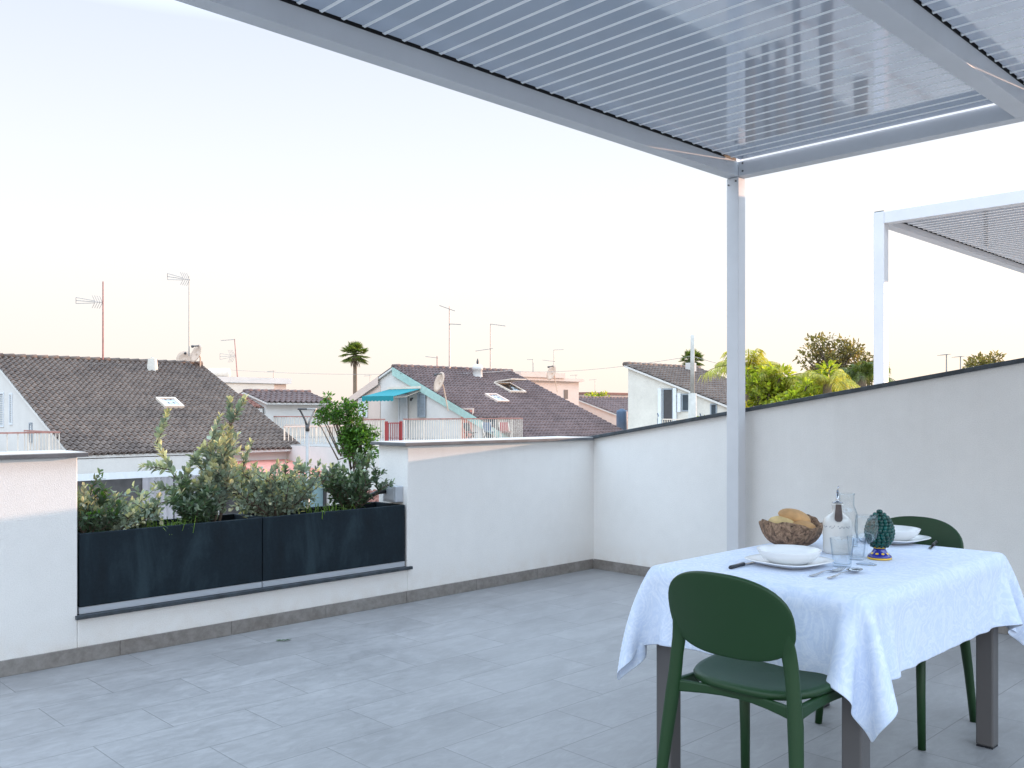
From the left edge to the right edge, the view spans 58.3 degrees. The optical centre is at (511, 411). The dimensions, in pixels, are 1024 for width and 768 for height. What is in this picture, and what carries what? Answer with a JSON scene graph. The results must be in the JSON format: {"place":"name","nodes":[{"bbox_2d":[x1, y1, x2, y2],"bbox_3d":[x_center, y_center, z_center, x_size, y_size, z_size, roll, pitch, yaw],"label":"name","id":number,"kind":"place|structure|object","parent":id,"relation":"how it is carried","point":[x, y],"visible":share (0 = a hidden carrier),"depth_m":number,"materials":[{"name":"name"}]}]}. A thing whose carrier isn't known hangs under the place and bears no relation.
{"place":"outdoors","nodes":[
{"label":"outdoors","id":0,"kind":"place"},
{"bbox_2d":[217,376,290,393],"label":"flat roof building","id":1,"kind":"structure","parent":0,"point":[238,385],"depth_m":58.19,"materials":[{"name":"white paint"}]},
{"bbox_2d":[208,368,230,376],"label":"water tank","id":2,"kind":"object","parent":1,"relation":"on","point":[223,372],"visible":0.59,"depth_m":60.76,"materials":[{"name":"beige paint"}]},
{"bbox_2d":[220,339,237,376],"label":"tv antenna","id":3,"kind":"object","parent":1,"relation":"on","point":[231,354],"visible":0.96,"depth_m":59.99,"materials":[{"name":"grey metal"}]},
{"bbox_2d":[237,370,311,373],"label":"overhead wire","id":4,"kind":"object","parent":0,"point":[278,372],"visible":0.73,"depth_m":61.26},
{"bbox_2d":[367,489,378,501],"bbox_3d":[-3.694,3.572,29.821,2.600,2.056,1.692,0,0,-44],"label":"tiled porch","id":5,"kind":"object","parent":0,"point":[376,498],"visible":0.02,"depth_m":29.29,"materials":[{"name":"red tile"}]},
{"bbox_2d":[0,568,1023,767],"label":"terrace floor","id":6,"kind":"structure","parent":0,"point":[523,674],"depth_m":4.10,"materials":[{"name":"tile"}]},
{"bbox_2d":[176,0,1023,550],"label":"pergola","id":7,"kind":"object","parent":6,"relation":"on","point":[722,88],"visible":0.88,"depth_m":4.65,"materials":[{"name":"paint"}]},
{"bbox_2d":[656,571,842,767],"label":"dining chair","id":8,"kind":"object","parent":6,"relation":"on","point":[743,630],"visible":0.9,"depth_m":2.66,"materials":[{"name":"green plastic"}]},
{"bbox_2d":[657,627,997,767],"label":"dining table","id":9,"kind":"object","parent":6,"relation":"on","point":[855,746],"visible":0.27,"depth_m":3.27,"materials":[{"name":"grey metal"}]},
{"bbox_2d":[617,534,1023,741],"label":"tablecloth","id":10,"kind":"object","parent":9,"relation":"on","point":[867,634],"visible":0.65,"depth_m":3.03,"materials":[{"name":"white fabric"}]},
{"bbox_2d":[728,562,754,568],"bbox_3d":[0.825,0.541,3.260,0.015,0.014,0.211,0,0,42],"label":"table knife","id":11,"kind":"object","parent":10,"relation":"on","point":[737,565],"visible":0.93,"depth_m":3.22,"materials":[{"name":"metal"}]},
{"bbox_2d":[744,554,833,569],"bbox_3d":[0.984,0.535,3.261,0.271,0.024,0.271,0,0,-38],"label":"dinner plate","id":12,"kind":"object","parent":10,"relation":"on","point":[760,559],"visible":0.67,"depth_m":3.22,"materials":[{"name":"white ceramic"}]},
{"bbox_2d":[757,544,821,564],"bbox_3d":[0.984,0.512,3.261,0.223,0.048,0.223,0,0,0],"label":"bowl","id":13,"kind":"object","parent":12,"relation":"on","point":[784,554],"visible":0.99,"depth_m":3.21,"materials":[{"name":"white ceramic"}]},
{"bbox_2d":[759,514,822,545],"bbox_3d":[1.143,0.488,3.746,0.252,0.118,0.251,0,0,-23],"label":"bread basket","id":14,"kind":"object","parent":10,"relation":"on","point":[788,533],"visible":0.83,"depth_m":3.66,"materials":[{"name":"brown wicker"}]},
{"bbox_2d":[768,516,793,522],"bbox_3d":[1.104,0.458,3.736,0.130,0.064,0.081,10,-22,42],"label":"bread roll","id":15,"kind":"object","parent":14,"relation":"in","point":[776,519],"visible":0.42,"depth_m":3.71,"materials":[{"name":"beige food"}]},
{"bbox_2d":[778,508,810,521],"bbox_3d":[1.154,0.428,3.746,0.134,0.058,0.102,16,8,8],"label":"bread roll","id":16,"kind":"object","parent":14,"relation":"in","point":[793,514],"visible":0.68,"depth_m":3.72,"materials":[{"name":"beige food"}]},
{"bbox_2d":[793,520,815,528],"bbox_3d":[1.171,0.461,3.697,0.110,0.045,0.080,3,11,-11],"label":"bread roll","id":17,"kind":"object","parent":14,"relation":"in","point":[808,524],"visible":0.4,"depth_m":3.68,"materials":[{"name":"beige food"}]},
{"bbox_2d":[809,566,845,575],"bbox_3d":[1.064,0.540,3.099,0.206,0.011,0.024,0,0,-40],"label":"table fork","id":18,"kind":"object","parent":10,"relation":"on","point":[836,570],"visible":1,"depth_m":3.11,"materials":[{"name":"metal"}]},
{"bbox_2d":[823,486,851,554],"bbox_3d":[1.258,0.417,3.546,0.107,0.259,0.113,0,0,0],"label":"oil bottle","id":19,"kind":"object","parent":10,"relation":"on","point":[837,525],"visible":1,"depth_m":3.51,"materials":[{"name":"ceramic"}]},
{"bbox_2d":[827,568,862,578],"bbox_3d":[1.110,0.539,3.064,0.217,0.010,0.047,0,0,-42],"label":"table spoon","id":20,"kind":"object","parent":10,"relation":"on","point":[852,570],"visible":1,"depth_m":3.09,"materials":[{"name":"metal"}]},
{"bbox_2d":[864,509,894,560],"bbox_3d":[1.363,0.455,3.404,0.109,0.184,0.109,0,0,0],"label":"ceramic pinecone","id":21,"kind":"object","parent":10,"relation":"on","point":[882,537],"visible":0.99,"depth_m":3.37,"materials":[{"name":"ceramic"}]},
{"bbox_2d":[853,533,930,544],"bbox_3d":[1.593,0.535,3.848,0.271,0.024,0.271,0,0,-38],"label":"dinner plate","id":22,"kind":"object","parent":10,"relation":"on","point":[917,538],"visible":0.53,"depth_m":3.81,"materials":[{"name":"white ceramic"}]},
{"bbox_2d":[864,525,920,540],"bbox_3d":[1.593,0.512,3.848,0.223,0.048,0.223,0,0,0],"label":"soup plate","id":23,"kind":"object","parent":22,"relation":"on","point":[904,533],"visible":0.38,"depth_m":3.77,"materials":[{"name":"white ceramic"}]},
{"bbox_2d":[928,540,937,548],"bbox_3d":[1.705,0.541,3.720,0.015,0.014,0.211,0,0,32],"label":"table knife","id":24,"kind":"object","parent":10,"relation":"on","point":[934,543],"visible":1,"depth_m":3.72,"materials":[{"name":"metal"}]},
{"bbox_2d":[815,516,975,750],"bbox_3d":[1.606,0.882,3.856,0.531,0.840,0.502,0,0,-44],"label":"dining chair","id":25,"kind":"object","parent":6,"relation":"on","point":[943,534],"visible":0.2,"depth_m":3.83,"materials":[{"name":"green plastic"}]},
{"bbox_2d":[0,0,1023,407],"label":"sky","id":26,"kind":"structure","parent":0,"point":[311,200],"materials":[{"name":"white"}]},
{"bbox_2d":[515,372,583,405],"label":"flat roof building","id":27,"kind":"structure","parent":0,"point":[568,389],"depth_m":60.52,"materials":[{"name":"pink paint"}]},
{"bbox_2d":[547,365,557,392],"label":"satellite dish","id":28,"kind":"object","parent":27,"relation":"attached to","point":[551,372],"visible":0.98,"depth_m":58.04,"materials":[{"name":"paint"}]},
{"bbox_2d":[564,390,567,398],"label":"window","id":29,"kind":"structure","parent":27,"relation":"in","point":[565,391],"depth_m":61.11,"materials":[{"name":"grey glass"}]},
{"bbox_2d":[579,396,627,424],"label":"tiled house","id":30,"kind":"structure","parent":0,"point":[606,408],"depth_m":65.45,"materials":[{"name":"tile"}]},
{"bbox_2d":[579,392,627,396],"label":"flat roof building","id":31,"kind":"structure","parent":0,"point":[612,394],"depth_m":127.21,"materials":[{"name":"brown paint"}]},
{"label":"road","id":32,"kind":"structure","parent":0,"visible":0},
{"bbox_2d":[688,335,696,417],"bbox_3d":[5.899,1.050,29.998,0.340,7.100,0.336,0,0,0],"label":"utility pole","id":33,"kind":"object","parent":32,"relation":"on","point":[692,403],"visible":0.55,"depth_m":29.93,"materials":[{"name":"concrete"}]},
{"bbox_2d":[518,356,689,371],"bbox_3d":[2.751,-2.039,41.000,0.015,0.584,22.884,0,0,-16],"label":"overhead wire","id":34,"kind":"object","parent":33,"relation":"attached to","point":[611,367],"visible":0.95,"depth_m":36.52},
{"bbox_2d":[699,348,791,406],"bbox_3d":[5.425,1.587,21.178,2.451,6.026,1.972,0,0,0],"label":"palm tree","id":35,"kind":"object","parent":32,"relation":"on","point":[753,359],"visible":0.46,"depth_m":20.72,"materials":[{"name":"green plant"}]},
{"bbox_2d":[792,331,873,390],"bbox_3d":[9.120,1.161,25.957,1.988,6.882,1.930,0,0,31],"label":"garden tree","id":36,"kind":"object","parent":32,"relation":"on","point":[843,359],"visible":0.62,"depth_m":25.82,"materials":[{"name":"green plant"}]},
{"bbox_2d":[852,351,888,385],"bbox_3d":[10.557,1.385,26.994,1.129,6.433,1.118,0,0,0],"label":"garden tree","id":37,"kind":"object","parent":32,"relation":"on","point":[864,358],"visible":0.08,"depth_m":26.85,"materials":[{"name":"green plant"}]},
{"label":"ground","id":38,"kind":"structure","parent":0,"visible":0},
{"bbox_2d":[0,353,300,519],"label":"tiled house","id":39,"kind":"structure","parent":38,"relation":"on","point":[107,415],"depth_m":34.91,"materials":[{"name":"tile"}]},
{"bbox_2d":[0,392,3,426],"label":"window","id":40,"kind":"structure","parent":39,"relation":"in","point":[1,393],"depth_m":35.58,"materials":[{"name":"white"}]},
{"bbox_2d":[9,393,12,424],"bbox_3d":[-19.013,-0.100,34.835,0.050,1.200,0.370,0,0,-44],"label":"window","id":41,"kind":"structure","parent":39,"relation":"in","point":[10,423],"depth_m":34.71,"materials":[{"name":"white"}]},
{"bbox_2d":[0,430,59,450],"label":"balcony railing","id":42,"kind":"object","parent":39,"relation":"on","point":[33,432],"visible":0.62,"depth_m":30.11,"materials":[{"name":"white metal"}]},
{"bbox_2d":[29,423,32,442],"bbox_3d":[-17.394,0.760,33.178,0.050,0.720,0.340,0,0,-44],"label":"window","id":43,"kind":"structure","parent":39,"relation":"in","point":[31,426],"depth_m":33.07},
{"bbox_2d":[76,281,103,359],"bbox_3d":[-17.477,-3.767,38.000,1.164,3.229,0.068,0,0,0],"label":"tv antenna","id":44,"kind":"object","parent":39,"relation":"on","point":[102,302],"visible":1,"depth_m":37.99,"materials":[{"name":"grey metal"}]},
{"bbox_2d":[167,272,189,355],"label":"tv antenna","id":45,"kind":"object","parent":39,"relation":"on","point":[188,321],"visible":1,"depth_m":41.99,"materials":[{"name":"grey metal"}]},
{"bbox_2d":[176,351,190,360],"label":"satellite dish","id":46,"kind":"object","parent":39,"relation":"on","point":[182,355],"visible":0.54,"depth_m":42.98,"materials":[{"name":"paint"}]},
{"bbox_2d":[190,344,201,366],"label":"chimney","id":47,"kind":"object","parent":39,"relation":"on","point":[195,353],"visible":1,"depth_m":42.00,"materials":[{"name":"paint"}]},
{"bbox_2d":[235,459,326,506],"bbox_3d":[-9.133,3.163,38.309,7.600,3.115,9.650,0,0,-44],"label":"house annex","id":48,"kind":"object","parent":38,"relation":"on","point":[321,494],"visible":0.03,"depth_m":33.86,"materials":[{"name":"pink paint"}]},
{"bbox_2d":[283,424,343,443],"bbox_3d":[-9.552,1.080,38.679,2.780,1.020,4.565,0,0,-44],"label":"balcony railing","id":49,"kind":"object","parent":48,"relation":"on","point":[302,426],"visible":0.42,"depth_m":37.65,"materials":[{"name":"white metal"}]},
{"bbox_2d":[239,389,332,436],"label":"tiled house","id":50,"kind":"structure","parent":38,"relation":"on","point":[270,403],"depth_m":46.85,"materials":[{"name":"paint"}]},
{"bbox_2d":[274,416,339,435],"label":"balcony railing","id":51,"kind":"object","parent":50,"relation":"on","point":[299,423],"visible":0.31,"depth_m":45.32,"materials":[{"name":"white metal"}]},
{"bbox_2d":[0,436,593,677],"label":"parapet wall","id":52,"kind":"structure","parent":38,"relation":"on","point":[482,513],"depth_m":6.08,"materials":[{"name":"white paint"}]},
{"bbox_2d":[77,513,261,613],"bbox_3d":[-1.985,0.845,5.246,1.048,0.419,0.330,0,0,-44],"label":"planter box","id":53,"kind":"object","parent":52,"relation":"on","point":[119,569],"visible":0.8,"depth_m":5.09,"materials":[{"name":"metal"}]},
{"bbox_2d":[77,467,124,532],"bbox_3d":[-2.232,0.496,4.919,0.212,0.385,0.257,0,0,34],"label":"planter shrub","id":54,"kind":"object","parent":53,"relation":"on","point":[84,525],"visible":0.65,"depth_m":4.92,"materials":[{"name":"green plant"}]},
{"bbox_2d":[77,481,180,530],"bbox_3d":[-2.133,0.536,5.093,0.620,0.326,0.313,0,0,-37],"label":"planter shrub","id":55,"kind":"object","parent":53,"relation":"on","point":[138,513],"visible":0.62,"depth_m":5.04,"materials":[{"name":"green plant"}]},
{"bbox_2d":[132,516,195,534],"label":"grass tuft","id":56,"kind":"object","parent":53,"relation":"on","point":[167,524],"visible":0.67,"depth_m":5.14,"materials":[{"name":"green plant"}]},
{"bbox_2d":[138,394,248,521],"bbox_3d":[-1.869,0.291,5.398,0.621,0.798,0.239,0,0,-26],"label":"planter shrub","id":57,"kind":"object","parent":53,"relation":"on","point":[219,467],"visible":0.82,"depth_m":5.42,"materials":[{"name":"green plant"}]},
{"bbox_2d":[162,476,225,523],"bbox_3d":[-1.830,0.529,5.339,0.234,0.319,0.415,0,0,35],"label":"planter shrub","id":58,"kind":"object","parent":53,"relation":"on","point":[184,504],"visible":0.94,"depth_m":5.29,"materials":[{"name":"green plant"}]},
{"bbox_2d":[237,502,404,586],"bbox_3d":[-1.225,0.845,5.991,1.070,0.419,0.330,0,0,-44],"label":"planter box","id":59,"kind":"object","parent":52,"relation":"on","point":[308,545],"visible":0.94,"depth_m":5.85,"materials":[{"name":"metal"}]},
{"bbox_2d":[222,438,335,518],"bbox_3d":[-1.492,0.424,5.780,0.801,0.534,0.432,0,0,-32],"label":"planter shrub","id":60,"kind":"object","parent":59,"relation":"on","point":[266,499],"visible":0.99,"depth_m":5.68,"materials":[{"name":"green plant"}]},
{"bbox_2d":[298,503,355,518],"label":"grass tuft","id":61,"kind":"object","parent":59,"relation":"on","point":[324,508],"visible":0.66,"depth_m":5.88,"materials":[{"name":"green plant"}]},
{"bbox_2d":[318,448,394,509],"bbox_3d":[-1.075,0.467,6.145,0.570,0.450,0.352,0,0,-37],"label":"planter shrub","id":62,"kind":"object","parent":59,"relation":"on","point":[351,489],"visible":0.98,"depth_m":6.09,"materials":[{"name":"green plant"}]},
{"bbox_2d":[348,489,385,509],"bbox_3d":[-1.010,0.609,6.197,0.366,0.157,0.046,0,0,-43],"label":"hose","id":63,"kind":"object","parent":59,"relation":"on","point":[380,492],"visible":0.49,"depth_m":6.26,"materials":[{"name":"black rubber"}]},
{"bbox_2d":[383,485,402,502],"bbox_3d":[-0.821,0.565,6.314,0.070,0.110,0.150,0,0,-44],"label":"junction box","id":64,"kind":"object","parent":52,"relation":"attached to","point":[394,493],"visible":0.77,"depth_m":6.27,"materials":[{"name":"white plastic"}]},
{"bbox_2d":[298,408,316,506],"bbox_3d":[-4.901,2.260,22.000,0.440,4.681,0.180,0,0,0],"label":"street lamp","id":65,"kind":"object","parent":38,"relation":"on","point":[307,428],"visible":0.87,"depth_m":21.96,"materials":[{"name":"grey metal"}]},
{"bbox_2d":[312,391,380,471],"bbox_3d":[-5.487,1.956,30.433,2.392,5.291,1.174,0,0,0],"label":"lemon tree","id":66,"kind":"object","parent":38,"relation":"on","point":[353,438],"visible":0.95,"depth_m":30.41,"materials":[{"name":"green plant"}]},
{"bbox_2d":[338,341,369,393],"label":"palm tree","id":67,"kind":"object","parent":38,"relation":"on","point":[353,348],"visible":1,"depth_m":87.71,"materials":[{"name":"green plant"}]},
{"bbox_2d":[287,359,622,504],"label":"tiled house","id":68,"kind":"structure","parent":38,"relation":"on","point":[537,408],"depth_m":45.00,"materials":[{"name":"tile"}]},
{"bbox_2d":[358,398,367,416],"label":"window","id":69,"kind":"structure","parent":68,"relation":"in","point":[359,399],"depth_m":47.82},
{"bbox_2d":[363,419,384,445],"bbox_3d":[-5.243,0.780,34.154,1.260,1.020,0.060,0,0,-44],"label":"balcony railing","id":70,"kind":"object","parent":68,"relation":"on","point":[378,427],"visible":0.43,"depth_m":34.38,"materials":[{"name":"white metal"}]},
{"bbox_2d":[362,386,420,401],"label":"awning","id":71,"kind":"object","parent":68,"relation":"attached to","point":[389,394],"visible":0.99,"depth_m":44.40,"materials":[{"name":"teal fabric"}]},
{"bbox_2d":[385,421,402,440],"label":"terrace gate","id":72,"kind":"structure","parent":68,"relation":"on","point":[400,423],"depth_m":34.91,"materials":[{"name":"red metal"}]},
{"bbox_2d":[398,394,407,437],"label":"door","id":73,"kind":"structure","parent":68,"relation":"in","point":[402,401],"depth_m":45.35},
{"bbox_2d":[417,393,425,416],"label":"window","id":74,"kind":"structure","parent":68,"relation":"in","point":[421,398],"depth_m":44.33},
{"bbox_2d":[434,372,448,410],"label":"satellite dish","id":75,"kind":"object","parent":68,"relation":"attached to","point":[438,382],"visible":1,"depth_m":42.04,"materials":[{"name":"paint"}]},
{"bbox_2d":[439,305,460,367],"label":"tv antenna","id":76,"kind":"object","parent":68,"relation":"on","point":[449,331],"visible":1,"depth_m":47.97,"materials":[{"name":"grey metal"}]},
{"bbox_2d":[403,418,522,439],"bbox_3d":[-3.598,0.780,39.260,6.460,1.020,5.045,0,0,-44],"label":"balcony railing","id":77,"kind":"object","parent":68,"relation":"on","point":[499,420],"visible":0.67,"depth_m":37.09,"materials":[{"name":"white metal"}]},
{"bbox_2d":[464,422,475,438],"bbox_3d":[-1.771,0.898,38.595,0.516,0.870,0.478,0,0,28],"label":"terrace chair","id":78,"kind":"object","parent":68,"relation":"on","point":[469,428],"visible":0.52,"depth_m":38.68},
{"bbox_2d":[481,422,494,437],"bbox_3d":[-1.004,0.898,39.770,0.478,0.870,0.516,0,0,-33],"label":"terrace chair","id":79,"kind":"object","parent":68,"relation":"on","point":[483,425],"visible":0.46,"depth_m":39.86,"materials":[{"name":"beige paint"}]},
{"bbox_2d":[482,417,497,437],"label":"door","id":80,"kind":"structure","parent":68,"relation":"in","point":[482,417],"depth_m":40.88,"materials":[{"name":"glass"}]},
{"bbox_2d":[477,324,503,368],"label":"tv antenna","id":81,"kind":"object","parent":68,"relation":"on","point":[490,343],"visible":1,"depth_m":49.97,"materials":[{"name":"grey metal"}]},
{"bbox_2d":[498,422,510,436],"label":"terrace chair","id":82,"kind":"object","parent":68,"relation":"on","point":[506,427],"visible":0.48,"depth_m":40.03,"materials":[{"name":"beige paint"}]},
{"bbox_2d":[584,390,609,396],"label":"garden hedge","id":83,"kind":"object","parent":38,"relation":"on","point":[597,394],"visible":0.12,"depth_m":85.07,"materials":[{"name":"green plant"}]},
{"bbox_2d":[622,362,726,428],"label":"tiled house","id":84,"kind":"structure","parent":38,"relation":"on","point":[657,393],"depth_m":42.44,"materials":[{"name":"paint"}]},
{"bbox_2d":[616,409,627,429],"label":"water butt","id":85,"kind":"object","parent":84,"relation":"on","point":[621,418],"visible":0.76,"depth_m":46.75,"materials":[{"name":"blue plastic"}]},
{"bbox_2d":[662,388,672,422],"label":"door","id":86,"kind":"structure","parent":84,"relation":"in","point":[667,393],"depth_m":41.76,"materials":[{"name":"grey glass"}]},
{"bbox_2d":[681,394,687,411],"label":"window","id":87,"kind":"structure","parent":84,"relation":"in","point":[684,397],"depth_m":41.09,"materials":[{"name":"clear glass"}]},
{"bbox_2d":[710,403,716,413],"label":"window","id":88,"kind":"structure","parent":84,"relation":"in","point":[713,406],"depth_m":40.01,"materials":[{"name":"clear glass"}]},
{"bbox_2d":[680,349,704,366],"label":"palm tree","id":89,"kind":"object","parent":38,"relation":"on","point":[687,354],"visible":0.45,"depth_m":69.79,"materials":[{"name":"green plant"}]},
{"bbox_2d":[745,361,796,407],"bbox_3d":[5.498,1.757,19.948,1.414,5.688,1.494,0,0,0],"label":"garden shrub","id":90,"kind":"object","parent":38,"relation":"on","point":[762,392],"visible":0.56,"depth_m":19.70,"materials":[{"name":"green plant"}]},
{"bbox_2d":[749,364,807,394],"bbox_3d":[5.980,1.786,19.908,1.638,5.628,1.848,0,0,0],"label":"palm tree","id":91,"kind":"object","parent":38,"relation":"on","point":[793,380],"visible":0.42,"depth_m":19.71,"materials":[{"name":"green plant"}]},
{"bbox_2d":[769,375,822,402],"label":"garden shrub","id":92,"kind":"object","parent":38,"relation":"on","point":[797,393],"visible":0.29,"depth_m":17.75,"materials":[{"name":"green plant"}]},
{"bbox_2d":[588,358,1023,634],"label":"parapet wall","id":93,"kind":"structure","parent":38,"relation":"on","point":[947,447],"depth_m":6.11,"materials":[{"name":"white paint"}]},
{"bbox_2d":[788,360,843,394],"bbox_3d":[6.389,1.749,19.005,1.244,5.705,1.575,0,0,0],"label":"garden shrub","id":94,"kind":"object","parent":38,"relation":"on","point":[825,371],"visible":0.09,"depth_m":19.16,"materials":[{"name":"green plant"}]},
{"bbox_2d":[801,369,859,393],"bbox_3d":[6.264,1.882,18.058,1.239,5.436,1.268,0,0,-36],"label":"palm tree","id":95,"kind":"object","parent":38,"relation":"on","point":[838,382],"visible":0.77,"depth_m":17.89,"materials":[{"name":"green plant"}]},
{"bbox_2d":[839,360,894,388],"bbox_3d":[8.314,1.692,21.968,1.653,5.817,1.875,0,0,-45],"label":"palm tree","id":96,"kind":"object","parent":38,"relation":"on","point":[866,369],"visible":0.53,"depth_m":21.87,"materials":[{"name":"green plant"}]},
{"bbox_2d":[962,350,1006,368],"bbox_3d":[15.353,1.290,29.986,1.426,6.622,1.227,0,0,42],"label":"garden tree","id":97,"kind":"object","parent":38,"relation":"on","point":[981,360],"visible":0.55,"depth_m":29.87,"materials":[{"name":"green plant"}]},
{"bbox_3d":[8.784,1.400,9.181,2.130,6.400,3.720,0,0,-44],"label":"stair house","id":98,"kind":"object","parent":38,"relation":"on","visible":0},
{"bbox_2d":[874,190,1023,384],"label":"pergola","id":99,"kind":"object","parent":98,"relation":"attached to","point":[989,228],"visible":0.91,"depth_m":8.12,"materials":[{"name":"paint"}]}
]}

